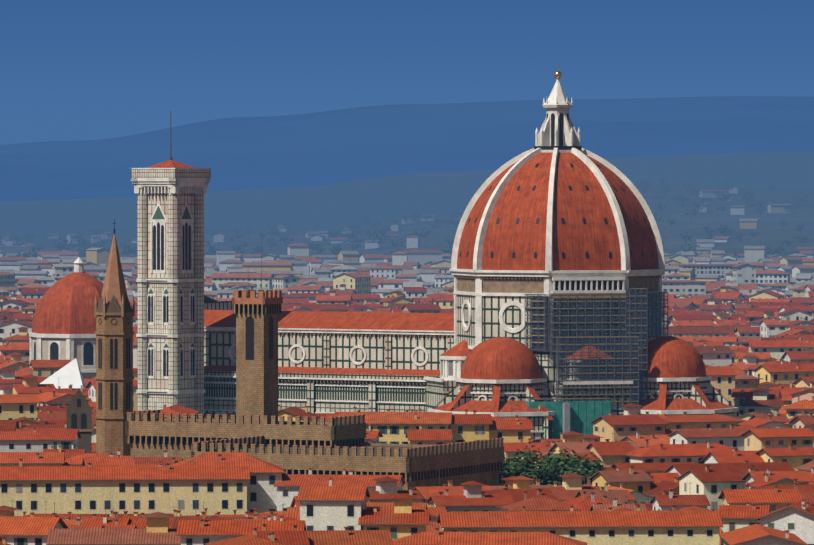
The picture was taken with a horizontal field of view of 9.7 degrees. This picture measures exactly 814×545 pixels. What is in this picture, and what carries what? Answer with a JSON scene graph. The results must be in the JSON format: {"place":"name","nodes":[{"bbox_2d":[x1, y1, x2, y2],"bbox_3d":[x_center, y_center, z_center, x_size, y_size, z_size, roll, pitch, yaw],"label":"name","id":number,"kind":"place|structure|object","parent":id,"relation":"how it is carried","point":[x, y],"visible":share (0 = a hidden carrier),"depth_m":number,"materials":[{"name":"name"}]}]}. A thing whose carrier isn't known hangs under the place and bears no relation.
{"place":"outdoors","nodes":[
{"label":"outdoors","id":0,"kind":"place"},
{"bbox_2d":[0,226,347,237],"bbox_3d":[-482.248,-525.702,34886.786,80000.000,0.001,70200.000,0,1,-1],"label":"ground","id":1,"kind":"structure","parent":0,"point":[16,231],"depth_m":9727.00,"materials":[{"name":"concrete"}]},
{"bbox_2d":[29,257,95,378],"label":"chapel drum","id":2,"kind":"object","parent":1,"relation":"on","point":[81,348],"depth_m":1599.10,"materials":[{"name":"white stone"}]},
{"bbox_2d":[32,272,103,333],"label":"dome roof","id":3,"kind":"structure","parent":2,"relation":"on","point":[65,305],"depth_m":1602.06,"materials":[{"name":"red tile"}]},
{"bbox_2d":[40,358,85,387],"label":"covered roof works","id":4,"kind":"structure","parent":1,"relation":"on","point":[67,375],"depth_m":1476.93,"materials":[{"name":"fabric"}]},
{"bbox_2d":[66,389,92,452],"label":"bell gable","id":5,"kind":"structure","parent":1,"relation":"on","point":[79,413],"depth_m":1143.73,"materials":[{"name":"stone"}]},
{"bbox_2d":[94,219,134,456],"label":"badia tower","id":6,"kind":"structure","parent":1,"relation":"on","point":[114,312],"depth_m":1110.52,"materials":[{"name":"stone"}]},
{"bbox_2d":[130,111,210,418],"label":"bell tower","id":7,"kind":"structure","parent":1,"relation":"on","point":[170,281],"depth_m":1360.66,"materials":[{"name":"stone"}]},
{"bbox_2d":[125,236,503,489],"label":"crenellated palace","id":8,"kind":"structure","parent":1,"relation":"on","point":[254,427],"depth_m":1074.39,"materials":[{"name":"stone"}]},
{"bbox_2d":[204,295,454,419],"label":"cathedral nave wall","id":9,"kind":"structure","parent":1,"relation":"on","point":[360,348],"depth_m":1357.19,"materials":[{"name":"stone"}]},
{"bbox_2d":[204,310,453,375],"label":"nave roofs","id":10,"kind":"structure","parent":9,"relation":"on","point":[359,320],"depth_m":1364.10,"materials":[{"name":"red tile"}]},
{"bbox_2d":[0,186,813,544],"bbox_3d":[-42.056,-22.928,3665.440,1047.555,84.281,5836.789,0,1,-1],"label":"house walls","id":11,"kind":"structure","parent":1,"relation":"on","point":[334,514],"depth_m":1175.92,"materials":[{"name":"paint"}]},
{"bbox_2d":[0,186,813,544],"bbox_3d":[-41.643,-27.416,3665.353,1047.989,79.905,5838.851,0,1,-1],"label":"city roofs","id":12,"kind":"structure","parent":11,"relation":"on","point":[132,528],"depth_m":1064.24,"materials":[{"name":"tile"}]},
{"bbox_2d":[0,266,813,544],"bbox_3d":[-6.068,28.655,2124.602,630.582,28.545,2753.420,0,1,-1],"label":"windows","id":13,"kind":"structure","parent":11,"relation":"in","point":[350,512],"depth_m":998.99,"materials":[{"name":"black glass"}]},
{"bbox_2d":[0,266,813,544],"bbox_3d":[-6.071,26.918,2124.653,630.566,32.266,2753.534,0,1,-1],"label":"houses","id":14,"kind":"structure","parent":1,"relation":"on","point":[394,530],"depth_m":1120.63,"materials":[{"name":"paint"}]},
{"bbox_2d":[424,355,466,411],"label":"duomo exedra","id":15,"kind":"object","parent":1,"relation":"on","point":[438,390],"visible":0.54,"depth_m":1327.66,"materials":[{"name":"stone"}]},
{"bbox_2d":[440,340,469,355],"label":"turret roof","id":16,"kind":"structure","parent":15,"relation":"on","point":[461,349],"depth_m":1329.17,"materials":[{"name":"tile"}]},
{"bbox_2d":[428,377,557,438],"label":"apse walls","id":17,"kind":"structure","parent":1,"relation":"on","point":[510,390],"depth_m":1300.95,"materials":[{"name":"stone"}]},
{"bbox_2d":[432,337,557,419],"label":"apse dome roof","id":18,"kind":"structure","parent":17,"relation":"on","point":[500,358],"depth_m":1302.05,"materials":[{"name":"tile"}]},
{"bbox_2d":[449,269,666,392],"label":"dome drum","id":19,"kind":"object","parent":1,"relation":"on","point":[489,304],"visible":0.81,"depth_m":1316.54,"materials":[{"name":"white stone"}]},
{"bbox_2d":[457,152,658,270],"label":"duomo dome webs","id":20,"kind":"object","parent":19,"relation":"on","point":[576,238],"visible":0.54,"depth_m":1320.28,"materials":[{"name":"red tile"}]},
{"bbox_2d":[451,148,664,270],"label":"dome ribs","id":21,"kind":"object","parent":20,"relation":"attached to","point":[523,158],"visible":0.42,"depth_m":1325.28,"materials":[{"name":"white stone"}]},
{"bbox_2d":[534,79,581,152],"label":"dome lantern","id":22,"kind":"object","parent":20,"relation":"on","point":[558,131],"visible":0.94,"depth_m":1336.41,"materials":[{"name":"white stone"}]},
{"bbox_2d":[554,66,561,78],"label":"golden ball","id":23,"kind":"object","parent":22,"relation":"on","point":[557,74],"visible":1,"depth_m":1338.20,"materials":[{"name":"gold metal"}]},
{"bbox_2d":[525,398,610,438],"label":"construction hoarding","id":24,"kind":"object","parent":1,"relation":"on","point":[574,416],"visible":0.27,"depth_m":1300.33,"materials":[{"name":"fabric"}]},
{"bbox_2d":[554,360,632,414],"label":"duomo exedra","id":25,"kind":"object","parent":1,"relation":"on","point":[619,411],"visible":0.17,"depth_m":1306.89,"materials":[{"name":"stone"}]},
{"bbox_2d":[565,341,612,357],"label":"small dome roof","id":26,"kind":"structure","parent":25,"relation":"on","point":[592,353],"depth_m":1310.42,"materials":[{"name":"tile"}]},
{"bbox_2d":[525,288,667,409],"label":"scaffolding","id":27,"kind":"object","parent":1,"relation":"on","point":[630,373],"visible":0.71,"depth_m":1311.58,"materials":[{"name":"metal"}]},
{"bbox_2d":[631,376,740,416],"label":"apse walls","id":28,"kind":"structure","parent":1,"relation":"on","point":[679,388],"depth_m":1313.86,"materials":[{"name":"stone"}]},
{"bbox_2d":[632,336,741,416],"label":"apse dome roof","id":29,"kind":"structure","parent":28,"relation":"on","point":[672,357],"depth_m":1314.47,"materials":[{"name":"tile"}]},
{"bbox_2d":[0,96,813,201],"bbox_3d":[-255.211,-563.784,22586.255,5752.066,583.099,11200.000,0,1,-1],"label":"mountain","id":30,"kind":"structure","parent":0,"point":[309,149],"depth_m":20225.64,"materials":[{"name":"blue"}]},
{"bbox_2d":[0,152,813,225],"bbox_3d":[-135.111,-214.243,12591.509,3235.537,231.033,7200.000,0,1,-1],"label":"hill","id":31,"kind":"structure","parent":0,"point":[383,198],"depth_m":10846.15,"materials":[{"name":"blue"}]},
{"bbox_2d":[0,181,813,261],"bbox_3d":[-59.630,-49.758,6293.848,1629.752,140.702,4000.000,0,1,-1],"label":"hill","id":32,"kind":"structure","parent":0,"point":[771,233],"depth_m":5545.57,"materials":[{"name":"blue"}]},
{"bbox_2d":[0,0,813,144],"label":"sky","id":33,"kind":"structure","parent":0,"point":[71,70],"materials":[{"name":"blue"}]}
]}

